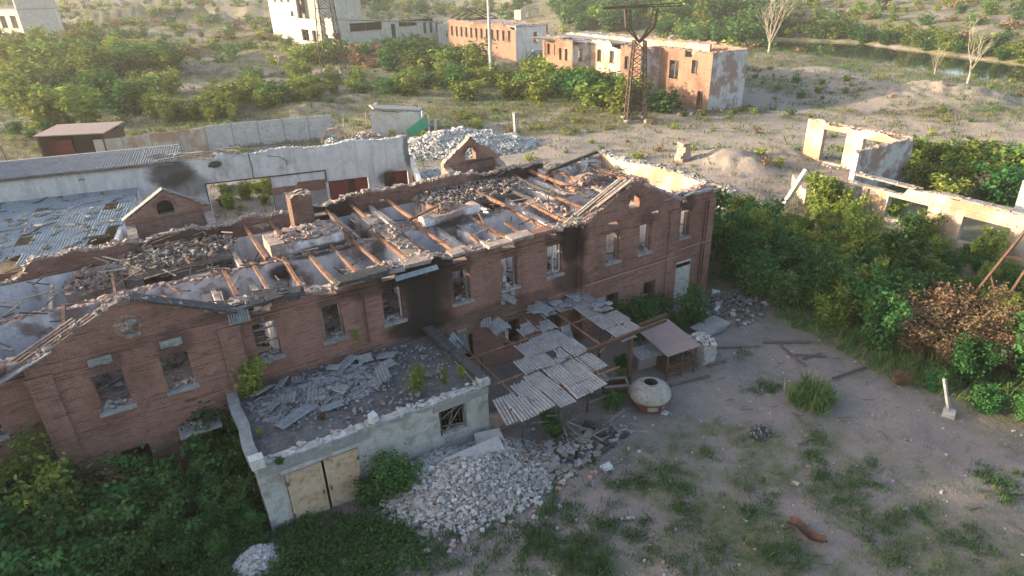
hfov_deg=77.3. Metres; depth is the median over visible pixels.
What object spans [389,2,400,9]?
tree
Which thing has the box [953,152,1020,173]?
bush
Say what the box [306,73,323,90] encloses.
bush
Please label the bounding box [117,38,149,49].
bush
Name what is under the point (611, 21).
tree
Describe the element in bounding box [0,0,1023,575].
ground
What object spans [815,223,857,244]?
bush
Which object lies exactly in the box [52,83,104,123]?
bush
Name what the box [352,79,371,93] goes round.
bush
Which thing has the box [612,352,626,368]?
weed
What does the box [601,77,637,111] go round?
bush
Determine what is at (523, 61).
bush
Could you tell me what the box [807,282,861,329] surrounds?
bush
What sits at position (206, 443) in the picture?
bush
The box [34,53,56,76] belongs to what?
bush
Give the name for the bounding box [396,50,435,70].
bush
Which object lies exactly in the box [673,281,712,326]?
bush
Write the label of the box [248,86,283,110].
bush
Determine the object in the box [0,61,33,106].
bush
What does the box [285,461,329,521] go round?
door leaf
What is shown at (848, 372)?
plank
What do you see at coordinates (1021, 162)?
bush
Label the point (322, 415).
roof plant
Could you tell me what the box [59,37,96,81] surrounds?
bush
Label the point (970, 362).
bush
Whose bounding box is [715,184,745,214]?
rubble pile
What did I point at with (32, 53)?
bush
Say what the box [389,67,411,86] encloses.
bush
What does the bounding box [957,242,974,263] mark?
bush
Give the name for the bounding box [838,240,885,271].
bush
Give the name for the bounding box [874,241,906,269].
bush
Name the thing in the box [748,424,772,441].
ash heap
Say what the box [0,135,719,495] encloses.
brick building
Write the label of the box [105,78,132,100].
bush
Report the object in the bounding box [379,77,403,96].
bush
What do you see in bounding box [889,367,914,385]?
bush
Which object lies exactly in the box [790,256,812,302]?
bush
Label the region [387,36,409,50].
bush
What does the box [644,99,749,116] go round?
fallen masonry
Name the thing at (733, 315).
stone
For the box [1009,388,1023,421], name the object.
bush
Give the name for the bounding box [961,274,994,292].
bush
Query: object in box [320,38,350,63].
bush
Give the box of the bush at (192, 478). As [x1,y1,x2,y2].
[163,459,215,519]
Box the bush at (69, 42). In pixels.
[52,36,91,52]
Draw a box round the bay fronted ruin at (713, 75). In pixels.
[531,30,748,109]
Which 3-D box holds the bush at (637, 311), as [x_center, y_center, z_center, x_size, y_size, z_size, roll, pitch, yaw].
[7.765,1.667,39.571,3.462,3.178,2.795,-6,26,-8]
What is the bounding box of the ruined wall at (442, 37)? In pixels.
[437,23,448,46]
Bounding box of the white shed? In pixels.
[0,134,425,248]
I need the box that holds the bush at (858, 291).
[828,257,908,326]
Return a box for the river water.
[657,37,1023,83]
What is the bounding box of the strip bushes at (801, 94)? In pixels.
[753,73,851,98]
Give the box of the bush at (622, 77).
[610,72,654,105]
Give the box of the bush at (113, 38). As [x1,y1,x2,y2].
[96,37,118,56]
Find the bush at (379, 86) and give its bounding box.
[369,76,388,93]
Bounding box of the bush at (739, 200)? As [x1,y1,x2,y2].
[717,192,762,219]
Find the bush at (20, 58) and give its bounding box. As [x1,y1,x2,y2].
[0,52,33,67]
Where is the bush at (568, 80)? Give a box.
[558,66,599,100]
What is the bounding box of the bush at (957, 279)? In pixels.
[931,266,967,290]
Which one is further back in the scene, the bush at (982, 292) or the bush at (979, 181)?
the bush at (979, 181)
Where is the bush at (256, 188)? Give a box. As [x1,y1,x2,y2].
[248,180,261,193]
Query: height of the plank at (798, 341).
0.191 m
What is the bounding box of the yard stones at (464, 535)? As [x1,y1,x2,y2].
[318,316,1023,575]
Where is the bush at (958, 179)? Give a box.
[937,174,974,189]
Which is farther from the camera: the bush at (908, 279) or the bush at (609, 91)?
the bush at (609, 91)
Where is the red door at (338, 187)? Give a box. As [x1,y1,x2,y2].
[329,179,348,199]
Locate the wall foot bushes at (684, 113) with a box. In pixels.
[665,102,752,116]
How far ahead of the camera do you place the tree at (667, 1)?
258.92 m
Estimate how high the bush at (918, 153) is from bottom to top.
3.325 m
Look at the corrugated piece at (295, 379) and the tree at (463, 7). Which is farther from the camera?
the tree at (463, 7)
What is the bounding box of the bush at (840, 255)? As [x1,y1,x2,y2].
[807,252,853,262]
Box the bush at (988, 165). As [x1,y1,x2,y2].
[960,156,1014,184]
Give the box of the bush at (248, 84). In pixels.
[236,73,270,100]
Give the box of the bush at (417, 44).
[401,38,421,51]
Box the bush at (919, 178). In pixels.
[900,159,950,187]
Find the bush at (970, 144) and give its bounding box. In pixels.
[955,135,1004,161]
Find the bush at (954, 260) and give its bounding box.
[934,248,979,276]
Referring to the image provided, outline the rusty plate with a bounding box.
[786,516,827,542]
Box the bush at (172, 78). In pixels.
[136,65,184,95]
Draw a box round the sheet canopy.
[446,291,640,444]
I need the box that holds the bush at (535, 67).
[525,54,548,73]
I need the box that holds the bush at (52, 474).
[0,419,83,542]
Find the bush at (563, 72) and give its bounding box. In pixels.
[548,64,589,94]
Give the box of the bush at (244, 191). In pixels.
[234,180,253,200]
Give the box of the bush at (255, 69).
[244,65,262,71]
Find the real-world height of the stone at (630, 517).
0.240 m
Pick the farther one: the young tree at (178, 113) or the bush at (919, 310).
the young tree at (178, 113)
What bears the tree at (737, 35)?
on the ground at (728, 378)
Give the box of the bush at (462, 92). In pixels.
[445,77,489,100]
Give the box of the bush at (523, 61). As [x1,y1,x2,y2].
[519,56,539,70]
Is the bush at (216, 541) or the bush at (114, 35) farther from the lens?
the bush at (114, 35)
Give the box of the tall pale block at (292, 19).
[268,0,361,43]
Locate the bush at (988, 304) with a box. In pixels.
[958,280,1023,340]
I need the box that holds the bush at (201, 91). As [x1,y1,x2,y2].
[199,82,221,92]
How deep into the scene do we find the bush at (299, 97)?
122.07 m
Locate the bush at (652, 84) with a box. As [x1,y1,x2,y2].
[638,76,654,92]
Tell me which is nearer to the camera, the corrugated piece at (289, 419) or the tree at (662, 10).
the corrugated piece at (289, 419)
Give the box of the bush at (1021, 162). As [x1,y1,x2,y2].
[992,145,1023,171]
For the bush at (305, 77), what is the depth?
132.12 m
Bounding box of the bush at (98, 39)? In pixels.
[86,31,121,48]
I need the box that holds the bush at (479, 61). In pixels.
[462,44,496,70]
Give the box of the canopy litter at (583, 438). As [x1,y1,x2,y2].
[503,394,647,484]
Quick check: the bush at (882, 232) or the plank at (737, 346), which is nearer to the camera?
the plank at (737, 346)
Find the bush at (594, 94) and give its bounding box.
[569,79,612,107]
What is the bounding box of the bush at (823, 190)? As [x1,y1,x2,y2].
[802,170,849,216]
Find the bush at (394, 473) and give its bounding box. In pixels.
[362,443,430,503]
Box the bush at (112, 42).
[103,35,151,55]
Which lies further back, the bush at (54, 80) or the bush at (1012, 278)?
the bush at (54, 80)
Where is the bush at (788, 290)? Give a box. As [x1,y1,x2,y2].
[764,266,811,308]
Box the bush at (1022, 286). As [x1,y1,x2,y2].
[1017,277,1023,296]
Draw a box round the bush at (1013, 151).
[962,139,1023,171]
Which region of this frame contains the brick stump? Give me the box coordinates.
[674,141,691,161]
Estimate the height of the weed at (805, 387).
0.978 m
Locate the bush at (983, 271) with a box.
[973,258,1002,283]
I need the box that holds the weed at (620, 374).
[615,367,633,379]
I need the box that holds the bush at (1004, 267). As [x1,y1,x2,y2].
[995,257,1023,279]
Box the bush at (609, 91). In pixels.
[601,86,636,107]
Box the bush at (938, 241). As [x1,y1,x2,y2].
[925,234,955,258]
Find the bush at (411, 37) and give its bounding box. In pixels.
[401,32,425,46]
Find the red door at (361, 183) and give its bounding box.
[355,177,367,191]
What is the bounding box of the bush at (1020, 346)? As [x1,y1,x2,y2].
[996,311,1023,389]
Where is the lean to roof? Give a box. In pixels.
[0,187,141,281]
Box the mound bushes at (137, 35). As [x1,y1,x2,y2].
[73,0,270,58]
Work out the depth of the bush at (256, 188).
69.14 m
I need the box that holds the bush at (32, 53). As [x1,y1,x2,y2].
[27,52,46,72]
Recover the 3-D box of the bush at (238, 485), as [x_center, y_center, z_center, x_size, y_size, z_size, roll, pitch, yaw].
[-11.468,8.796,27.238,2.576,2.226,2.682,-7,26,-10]
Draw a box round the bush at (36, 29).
[26,24,49,40]
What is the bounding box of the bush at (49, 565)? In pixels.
[18,505,118,575]
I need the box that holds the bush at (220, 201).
[215,196,223,207]
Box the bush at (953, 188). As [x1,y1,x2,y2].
[929,172,975,197]
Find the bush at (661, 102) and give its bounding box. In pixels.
[641,87,684,112]
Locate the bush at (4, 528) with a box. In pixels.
[0,459,75,546]
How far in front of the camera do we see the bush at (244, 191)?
67.11 m
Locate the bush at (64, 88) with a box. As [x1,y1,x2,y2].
[33,76,82,108]
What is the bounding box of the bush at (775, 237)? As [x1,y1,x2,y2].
[760,222,808,274]
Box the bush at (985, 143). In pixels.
[969,137,1023,161]
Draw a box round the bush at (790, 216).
[776,209,810,225]
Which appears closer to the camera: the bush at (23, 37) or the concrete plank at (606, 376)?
the concrete plank at (606, 376)
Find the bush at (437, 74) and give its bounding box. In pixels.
[430,66,449,86]
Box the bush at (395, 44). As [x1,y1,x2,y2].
[381,39,404,54]
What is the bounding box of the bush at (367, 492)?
[347,468,386,512]
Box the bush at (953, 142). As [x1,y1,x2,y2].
[938,138,973,160]
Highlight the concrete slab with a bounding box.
[690,315,730,336]
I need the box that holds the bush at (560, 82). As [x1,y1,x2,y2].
[544,65,588,98]
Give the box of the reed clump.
[784,366,845,416]
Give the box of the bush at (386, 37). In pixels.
[371,36,393,46]
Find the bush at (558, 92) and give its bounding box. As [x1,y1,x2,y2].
[552,82,564,96]
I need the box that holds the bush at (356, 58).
[346,50,376,65]
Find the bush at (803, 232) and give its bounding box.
[785,221,822,253]
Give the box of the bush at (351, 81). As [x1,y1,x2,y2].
[344,75,361,90]
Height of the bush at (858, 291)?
4.124 m
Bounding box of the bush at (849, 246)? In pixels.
[802,226,870,260]
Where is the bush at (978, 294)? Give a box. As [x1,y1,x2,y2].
[958,286,986,314]
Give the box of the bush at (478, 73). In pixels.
[460,64,493,84]
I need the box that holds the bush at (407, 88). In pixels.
[392,70,424,96]
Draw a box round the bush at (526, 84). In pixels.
[519,79,547,97]
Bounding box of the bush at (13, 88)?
[0,74,47,111]
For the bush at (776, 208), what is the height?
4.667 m
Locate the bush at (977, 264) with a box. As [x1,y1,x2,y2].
[969,251,996,274]
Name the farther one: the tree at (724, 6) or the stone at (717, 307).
the tree at (724, 6)
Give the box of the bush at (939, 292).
[910,274,993,326]
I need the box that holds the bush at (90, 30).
[78,21,104,41]
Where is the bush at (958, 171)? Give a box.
[940,162,977,181]
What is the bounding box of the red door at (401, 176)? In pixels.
[395,170,407,183]
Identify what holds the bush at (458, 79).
on the ground at (728, 378)
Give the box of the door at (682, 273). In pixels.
[673,264,689,300]
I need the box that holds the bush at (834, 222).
[820,215,841,229]
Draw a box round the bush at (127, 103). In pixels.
[86,73,165,116]
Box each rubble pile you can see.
[231,542,283,575]
[343,131,393,140]
[366,428,550,537]
[407,126,541,160]
[419,167,440,178]
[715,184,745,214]
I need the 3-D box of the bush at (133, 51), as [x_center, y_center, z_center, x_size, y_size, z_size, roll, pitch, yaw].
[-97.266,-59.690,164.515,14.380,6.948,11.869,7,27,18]
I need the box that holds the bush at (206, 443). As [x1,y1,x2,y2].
[166,400,250,470]
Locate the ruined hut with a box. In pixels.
[369,103,436,135]
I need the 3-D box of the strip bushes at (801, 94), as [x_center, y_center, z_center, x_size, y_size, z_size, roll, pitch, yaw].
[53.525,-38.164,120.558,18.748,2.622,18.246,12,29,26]
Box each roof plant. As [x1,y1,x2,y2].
[230,355,271,398]
[255,426,262,436]
[272,455,284,464]
[317,410,326,419]
[352,329,362,350]
[400,360,426,393]
[436,363,449,387]
[454,364,466,379]
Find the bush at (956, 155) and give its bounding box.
[940,144,987,173]
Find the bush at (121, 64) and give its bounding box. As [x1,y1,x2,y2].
[92,43,142,76]
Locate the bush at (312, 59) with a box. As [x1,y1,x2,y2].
[302,42,330,64]
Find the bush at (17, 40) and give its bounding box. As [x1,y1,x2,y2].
[0,29,48,49]
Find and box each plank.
[598,374,608,381]
[663,367,692,376]
[670,374,710,385]
[707,360,725,366]
[715,288,741,294]
[717,345,760,347]
[763,340,811,342]
[780,345,806,366]
[795,354,826,356]
[798,437,810,445]
[832,365,866,378]
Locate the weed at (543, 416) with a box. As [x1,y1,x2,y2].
[539,408,557,423]
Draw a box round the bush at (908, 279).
[876,258,940,316]
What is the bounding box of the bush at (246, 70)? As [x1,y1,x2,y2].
[241,66,263,79]
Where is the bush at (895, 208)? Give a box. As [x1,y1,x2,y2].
[886,198,915,218]
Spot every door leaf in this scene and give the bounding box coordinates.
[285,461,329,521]
[323,448,362,507]
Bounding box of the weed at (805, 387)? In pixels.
[795,381,815,393]
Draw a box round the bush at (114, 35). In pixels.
[102,30,131,44]
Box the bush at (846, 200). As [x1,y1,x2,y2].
[830,186,876,223]
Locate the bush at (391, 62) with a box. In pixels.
[374,45,402,71]
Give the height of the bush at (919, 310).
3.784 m
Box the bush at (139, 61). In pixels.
[123,48,166,73]
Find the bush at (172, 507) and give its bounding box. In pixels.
[128,471,195,541]
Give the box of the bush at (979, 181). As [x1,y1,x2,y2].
[971,174,1013,197]
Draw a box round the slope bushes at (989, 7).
[775,0,1023,28]
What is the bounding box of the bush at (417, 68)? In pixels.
[403,63,426,78]
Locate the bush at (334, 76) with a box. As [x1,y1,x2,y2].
[319,64,342,82]
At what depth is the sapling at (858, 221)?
45.86 m
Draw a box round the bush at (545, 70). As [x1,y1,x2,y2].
[524,57,558,95]
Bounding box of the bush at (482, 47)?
[449,37,497,68]
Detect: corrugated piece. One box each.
[245,384,275,398]
[264,400,281,409]
[272,376,288,390]
[274,401,317,429]
[281,391,295,404]
[291,376,304,383]
[298,375,340,391]
[306,382,320,404]
[319,400,343,412]
[326,364,340,369]
[328,354,356,375]
[331,382,349,394]
[337,367,361,382]
[357,352,373,362]
[374,362,390,385]
[375,351,396,358]
[379,358,396,367]
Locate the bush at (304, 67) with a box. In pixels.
[284,58,313,77]
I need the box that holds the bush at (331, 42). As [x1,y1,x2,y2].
[325,34,348,49]
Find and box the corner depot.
[0,0,64,36]
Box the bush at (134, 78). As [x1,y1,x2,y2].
[124,71,156,91]
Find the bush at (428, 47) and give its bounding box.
[406,40,446,69]
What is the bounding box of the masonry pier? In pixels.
[688,332,717,365]
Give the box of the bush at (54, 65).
[38,57,73,82]
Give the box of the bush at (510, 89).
[492,73,527,99]
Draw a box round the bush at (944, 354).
[929,318,999,368]
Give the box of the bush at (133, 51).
[113,42,156,66]
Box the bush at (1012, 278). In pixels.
[1001,265,1023,291]
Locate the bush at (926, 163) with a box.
[911,157,939,176]
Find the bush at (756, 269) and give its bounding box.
[731,242,786,296]
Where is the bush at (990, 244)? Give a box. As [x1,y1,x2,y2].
[962,224,1012,264]
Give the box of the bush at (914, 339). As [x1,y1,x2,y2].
[885,301,957,357]
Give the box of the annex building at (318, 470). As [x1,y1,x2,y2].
[226,325,490,531]
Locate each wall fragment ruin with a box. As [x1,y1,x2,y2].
[273,54,302,63]
[514,7,538,19]
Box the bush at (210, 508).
[189,469,246,531]
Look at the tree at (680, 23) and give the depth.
232.47 m
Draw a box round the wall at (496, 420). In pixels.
[489,410,529,429]
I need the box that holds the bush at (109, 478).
[61,456,150,512]
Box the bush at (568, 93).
[560,85,577,99]
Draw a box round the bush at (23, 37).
[2,32,34,47]
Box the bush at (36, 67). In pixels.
[0,57,43,82]
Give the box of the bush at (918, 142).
[913,133,952,160]
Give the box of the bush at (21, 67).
[10,58,35,85]
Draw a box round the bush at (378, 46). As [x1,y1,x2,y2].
[372,43,383,55]
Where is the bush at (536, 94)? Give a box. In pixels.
[522,81,551,102]
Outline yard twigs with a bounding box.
[526,320,1023,574]
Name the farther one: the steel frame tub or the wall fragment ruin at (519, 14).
the wall fragment ruin at (519, 14)
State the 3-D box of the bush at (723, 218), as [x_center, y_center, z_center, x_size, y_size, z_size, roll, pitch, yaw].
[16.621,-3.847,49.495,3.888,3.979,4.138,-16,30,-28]
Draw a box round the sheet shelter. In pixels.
[633,313,700,380]
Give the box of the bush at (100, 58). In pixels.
[65,45,115,75]
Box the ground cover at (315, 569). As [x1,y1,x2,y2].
[136,467,438,575]
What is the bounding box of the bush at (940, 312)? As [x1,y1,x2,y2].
[919,282,1023,359]
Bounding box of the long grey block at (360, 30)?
[313,11,442,49]
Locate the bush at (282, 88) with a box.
[252,78,296,105]
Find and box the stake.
[784,377,786,394]
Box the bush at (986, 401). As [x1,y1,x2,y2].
[969,382,1010,415]
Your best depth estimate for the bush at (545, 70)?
123.33 m
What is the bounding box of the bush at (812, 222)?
[802,212,817,230]
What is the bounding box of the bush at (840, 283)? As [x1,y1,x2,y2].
[828,259,872,304]
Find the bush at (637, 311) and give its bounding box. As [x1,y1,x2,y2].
[609,290,663,340]
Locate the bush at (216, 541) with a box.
[199,517,232,558]
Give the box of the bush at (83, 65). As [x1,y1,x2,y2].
[73,57,105,82]
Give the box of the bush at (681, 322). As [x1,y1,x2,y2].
[665,307,692,332]
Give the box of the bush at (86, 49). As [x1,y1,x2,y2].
[67,44,91,58]
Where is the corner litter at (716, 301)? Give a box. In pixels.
[699,290,769,325]
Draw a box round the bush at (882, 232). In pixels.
[878,230,896,236]
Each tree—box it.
[138,92,159,118]
[150,93,179,120]
[160,107,171,123]
[169,97,188,118]
[182,103,195,119]
[184,97,203,121]
[196,98,208,115]
[197,101,217,120]
[204,108,216,122]
[207,92,235,116]
[218,91,237,116]
[226,105,238,120]
[360,0,371,7]
[362,0,387,9]
[369,2,384,12]
[382,3,389,11]
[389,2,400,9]
[401,0,416,7]
[405,6,412,14]
[413,0,430,14]
[432,1,446,12]
[434,3,446,13]
[437,6,444,14]
[460,5,470,14]
[470,0,483,9]
[473,0,497,12]
[512,1,523,9]
[546,0,564,10]
[548,0,573,13]
[552,2,577,24]
[568,0,589,15]
[569,10,593,30]
[580,0,605,17]
[586,4,613,26]
[595,0,621,12]
[595,7,623,31]
[604,0,636,6]
[614,1,638,24]
[616,8,644,29]
[632,0,658,15]
[642,10,659,24]
[647,0,690,23]
[650,12,678,30]
[653,18,673,36]
[664,0,688,10]
[664,13,692,33]
[667,1,694,18]
[672,18,711,39]
[672,21,700,38]
[676,20,707,39]
[683,0,700,8]
[684,16,715,30]
[688,0,719,24]
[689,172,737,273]
[692,23,721,41]
[698,0,743,22]
[698,19,745,43]
[713,204,764,283]
[715,14,764,46]
[723,11,741,27]
[727,2,795,32]
[728,0,755,17]
[729,0,757,9]
[732,0,784,17]
[733,7,757,22]
[746,24,776,43]
[755,0,796,52]
[760,4,785,15]
[768,14,795,33]
[931,41,948,73]
[966,9,996,83]
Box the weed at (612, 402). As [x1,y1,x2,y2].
[600,388,626,410]
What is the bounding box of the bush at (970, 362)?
[947,330,1009,386]
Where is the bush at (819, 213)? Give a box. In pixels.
[810,200,837,226]
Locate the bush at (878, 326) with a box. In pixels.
[858,290,915,355]
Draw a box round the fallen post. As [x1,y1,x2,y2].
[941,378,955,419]
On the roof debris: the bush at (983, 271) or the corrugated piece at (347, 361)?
the corrugated piece at (347, 361)
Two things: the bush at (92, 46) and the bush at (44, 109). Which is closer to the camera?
the bush at (44, 109)
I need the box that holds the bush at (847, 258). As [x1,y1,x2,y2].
[798,250,867,271]
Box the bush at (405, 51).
[394,47,409,61]
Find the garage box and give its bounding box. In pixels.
[33,121,125,156]
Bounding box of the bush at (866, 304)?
[859,293,902,328]
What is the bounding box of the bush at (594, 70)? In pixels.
[554,63,602,79]
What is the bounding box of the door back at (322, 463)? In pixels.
[284,448,353,513]
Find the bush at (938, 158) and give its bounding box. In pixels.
[928,151,957,169]
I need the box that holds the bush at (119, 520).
[51,495,163,567]
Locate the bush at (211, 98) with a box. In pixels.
[191,90,239,111]
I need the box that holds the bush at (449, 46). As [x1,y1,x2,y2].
[444,43,461,55]
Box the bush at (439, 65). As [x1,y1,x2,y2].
[431,59,450,74]
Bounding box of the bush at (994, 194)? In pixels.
[967,156,1023,205]
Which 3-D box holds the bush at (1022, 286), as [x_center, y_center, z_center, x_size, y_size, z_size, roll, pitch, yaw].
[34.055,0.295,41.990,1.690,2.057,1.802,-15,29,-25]
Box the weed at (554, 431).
[541,417,565,438]
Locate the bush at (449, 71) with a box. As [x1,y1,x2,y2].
[444,60,462,75]
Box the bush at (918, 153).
[908,143,938,167]
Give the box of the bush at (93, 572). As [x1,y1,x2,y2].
[77,551,140,575]
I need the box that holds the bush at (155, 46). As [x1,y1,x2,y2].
[135,40,188,72]
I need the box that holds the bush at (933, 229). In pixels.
[901,206,950,242]
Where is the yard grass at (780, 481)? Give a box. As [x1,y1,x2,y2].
[225,326,1023,575]
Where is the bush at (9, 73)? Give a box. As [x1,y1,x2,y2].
[0,68,29,83]
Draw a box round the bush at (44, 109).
[0,84,72,129]
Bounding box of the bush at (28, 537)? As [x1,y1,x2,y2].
[0,491,96,571]
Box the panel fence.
[93,114,334,151]
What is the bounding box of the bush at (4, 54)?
[0,37,18,67]
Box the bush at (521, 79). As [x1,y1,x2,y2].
[512,68,538,89]
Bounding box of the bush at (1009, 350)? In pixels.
[970,311,1023,375]
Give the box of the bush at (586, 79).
[571,70,608,101]
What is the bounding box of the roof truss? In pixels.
[449,8,497,20]
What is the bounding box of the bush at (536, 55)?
[522,51,542,65]
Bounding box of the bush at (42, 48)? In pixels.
[11,35,71,65]
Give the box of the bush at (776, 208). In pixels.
[732,193,788,234]
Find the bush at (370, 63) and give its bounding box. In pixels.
[361,58,382,68]
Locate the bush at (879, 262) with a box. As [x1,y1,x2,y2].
[851,249,894,289]
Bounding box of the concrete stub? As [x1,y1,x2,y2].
[512,112,518,133]
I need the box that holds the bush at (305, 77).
[291,72,309,88]
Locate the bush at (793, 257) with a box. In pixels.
[770,231,819,282]
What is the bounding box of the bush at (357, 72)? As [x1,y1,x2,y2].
[346,65,368,82]
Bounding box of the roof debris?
[245,344,449,429]
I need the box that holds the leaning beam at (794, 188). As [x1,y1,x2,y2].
[782,169,807,204]
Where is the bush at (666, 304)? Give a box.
[642,289,680,323]
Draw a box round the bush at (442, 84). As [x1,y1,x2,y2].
[435,75,454,88]
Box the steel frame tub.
[602,376,629,398]
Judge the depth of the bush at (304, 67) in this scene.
142.74 m
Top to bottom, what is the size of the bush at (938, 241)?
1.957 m
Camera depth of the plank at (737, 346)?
38.45 m
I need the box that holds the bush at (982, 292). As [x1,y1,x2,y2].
[979,290,1017,322]
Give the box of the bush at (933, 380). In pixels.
[924,363,949,392]
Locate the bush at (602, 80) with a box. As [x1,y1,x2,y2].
[594,78,615,99]
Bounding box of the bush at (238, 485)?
[207,465,262,514]
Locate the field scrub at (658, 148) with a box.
[0,4,1022,189]
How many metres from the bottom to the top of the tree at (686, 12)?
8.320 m
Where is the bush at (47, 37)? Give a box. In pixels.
[27,30,57,46]
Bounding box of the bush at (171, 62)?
[150,49,184,73]
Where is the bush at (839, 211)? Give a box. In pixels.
[833,199,844,223]
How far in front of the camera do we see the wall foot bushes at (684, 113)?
101.42 m
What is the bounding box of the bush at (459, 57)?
[429,44,473,71]
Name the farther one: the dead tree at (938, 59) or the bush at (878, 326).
the dead tree at (938, 59)
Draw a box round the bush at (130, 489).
[70,443,181,529]
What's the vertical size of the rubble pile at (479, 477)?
1.719 m
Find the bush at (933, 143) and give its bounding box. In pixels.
[917,136,951,162]
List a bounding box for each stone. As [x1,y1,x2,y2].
[600,461,614,472]
[621,516,634,518]
[712,289,719,294]
[713,304,722,314]
[729,311,736,317]
[790,479,798,485]
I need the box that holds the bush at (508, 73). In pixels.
[484,62,520,85]
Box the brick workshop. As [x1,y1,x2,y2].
[448,17,547,60]
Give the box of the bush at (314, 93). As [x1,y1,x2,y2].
[305,83,328,100]
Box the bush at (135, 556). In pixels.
[89,514,173,575]
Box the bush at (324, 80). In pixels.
[306,75,329,90]
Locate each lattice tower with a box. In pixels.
[314,0,347,73]
[603,2,682,123]
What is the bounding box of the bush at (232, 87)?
[199,81,247,106]
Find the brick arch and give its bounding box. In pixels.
[320,128,348,144]
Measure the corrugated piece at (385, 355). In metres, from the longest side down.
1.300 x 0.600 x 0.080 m
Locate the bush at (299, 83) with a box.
[285,74,307,92]
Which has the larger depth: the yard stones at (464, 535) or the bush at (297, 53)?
the bush at (297, 53)
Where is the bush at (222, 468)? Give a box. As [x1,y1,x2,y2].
[189,436,257,496]
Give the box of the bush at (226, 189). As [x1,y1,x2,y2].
[216,182,235,196]
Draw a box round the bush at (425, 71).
[419,68,433,85]
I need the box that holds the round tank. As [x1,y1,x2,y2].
[628,377,670,413]
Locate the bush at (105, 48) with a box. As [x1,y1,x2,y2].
[97,35,122,49]
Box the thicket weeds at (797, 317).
[772,298,1023,413]
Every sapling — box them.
[714,211,755,272]
[745,205,775,253]
[795,237,844,312]
[837,198,892,251]
[868,211,939,278]
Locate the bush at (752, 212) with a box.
[719,201,780,253]
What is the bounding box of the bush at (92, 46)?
[68,39,101,51]
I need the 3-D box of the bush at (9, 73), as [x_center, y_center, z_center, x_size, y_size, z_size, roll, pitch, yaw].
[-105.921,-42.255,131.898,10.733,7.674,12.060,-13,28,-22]
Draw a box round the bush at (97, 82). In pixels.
[60,62,121,101]
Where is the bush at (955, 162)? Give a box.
[943,158,976,177]
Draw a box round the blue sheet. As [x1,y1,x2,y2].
[533,49,542,55]
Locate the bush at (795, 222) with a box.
[771,220,802,235]
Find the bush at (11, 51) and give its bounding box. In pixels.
[8,45,24,57]
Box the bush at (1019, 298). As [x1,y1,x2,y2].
[999,289,1023,315]
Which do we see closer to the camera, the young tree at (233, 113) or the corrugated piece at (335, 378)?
the corrugated piece at (335, 378)
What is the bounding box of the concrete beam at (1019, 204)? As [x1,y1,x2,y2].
[1014,180,1023,209]
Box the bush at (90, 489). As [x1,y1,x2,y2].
[18,461,128,536]
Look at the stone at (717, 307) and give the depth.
42.33 m
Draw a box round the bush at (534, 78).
[525,72,545,85]
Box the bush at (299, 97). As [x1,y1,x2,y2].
[285,87,307,102]
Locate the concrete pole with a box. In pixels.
[487,0,492,67]
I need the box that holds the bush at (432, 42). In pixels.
[419,36,437,50]
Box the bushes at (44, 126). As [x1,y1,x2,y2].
[2,112,122,138]
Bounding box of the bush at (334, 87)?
[324,80,340,94]
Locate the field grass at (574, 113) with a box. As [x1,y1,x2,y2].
[0,0,1023,219]
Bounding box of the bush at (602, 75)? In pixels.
[594,68,620,86]
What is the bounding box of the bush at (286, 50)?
[275,45,302,59]
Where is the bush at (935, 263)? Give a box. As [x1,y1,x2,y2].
[917,255,945,288]
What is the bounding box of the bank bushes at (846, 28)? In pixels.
[769,11,1023,63]
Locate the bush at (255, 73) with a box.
[235,68,263,85]
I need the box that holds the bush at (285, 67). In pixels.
[283,57,306,78]
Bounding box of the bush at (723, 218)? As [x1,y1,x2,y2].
[711,210,740,261]
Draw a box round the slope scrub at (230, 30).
[0,0,1023,63]
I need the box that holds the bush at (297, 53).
[284,42,315,64]
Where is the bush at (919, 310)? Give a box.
[904,287,969,348]
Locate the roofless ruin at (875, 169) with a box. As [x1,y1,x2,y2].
[791,118,1023,267]
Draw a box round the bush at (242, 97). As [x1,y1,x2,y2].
[223,83,249,103]
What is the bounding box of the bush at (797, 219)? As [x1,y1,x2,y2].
[777,216,809,231]
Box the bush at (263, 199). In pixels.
[256,193,268,203]
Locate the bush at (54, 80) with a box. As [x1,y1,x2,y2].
[31,66,67,89]
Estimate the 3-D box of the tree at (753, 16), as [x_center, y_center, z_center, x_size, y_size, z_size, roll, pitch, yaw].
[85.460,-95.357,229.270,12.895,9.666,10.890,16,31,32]
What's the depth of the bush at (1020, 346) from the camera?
34.00 m
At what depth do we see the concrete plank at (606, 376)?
34.18 m
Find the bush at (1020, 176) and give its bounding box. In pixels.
[1005,163,1023,196]
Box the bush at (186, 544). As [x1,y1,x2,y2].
[151,512,209,571]
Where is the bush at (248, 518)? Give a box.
[229,500,267,539]
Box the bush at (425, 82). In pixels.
[412,70,435,89]
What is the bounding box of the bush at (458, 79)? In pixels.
[448,67,472,87]
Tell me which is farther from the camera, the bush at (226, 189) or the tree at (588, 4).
the tree at (588, 4)
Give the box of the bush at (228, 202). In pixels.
[221,190,237,209]
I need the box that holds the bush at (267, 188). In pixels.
[258,177,272,195]
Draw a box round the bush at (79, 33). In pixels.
[62,26,96,42]
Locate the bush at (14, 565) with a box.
[0,519,72,575]
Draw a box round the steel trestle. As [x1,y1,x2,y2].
[970,230,1023,308]
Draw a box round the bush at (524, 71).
[511,62,530,79]
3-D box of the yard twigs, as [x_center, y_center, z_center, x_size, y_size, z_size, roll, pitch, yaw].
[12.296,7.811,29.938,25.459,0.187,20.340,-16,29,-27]
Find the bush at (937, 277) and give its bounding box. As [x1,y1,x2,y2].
[914,263,965,307]

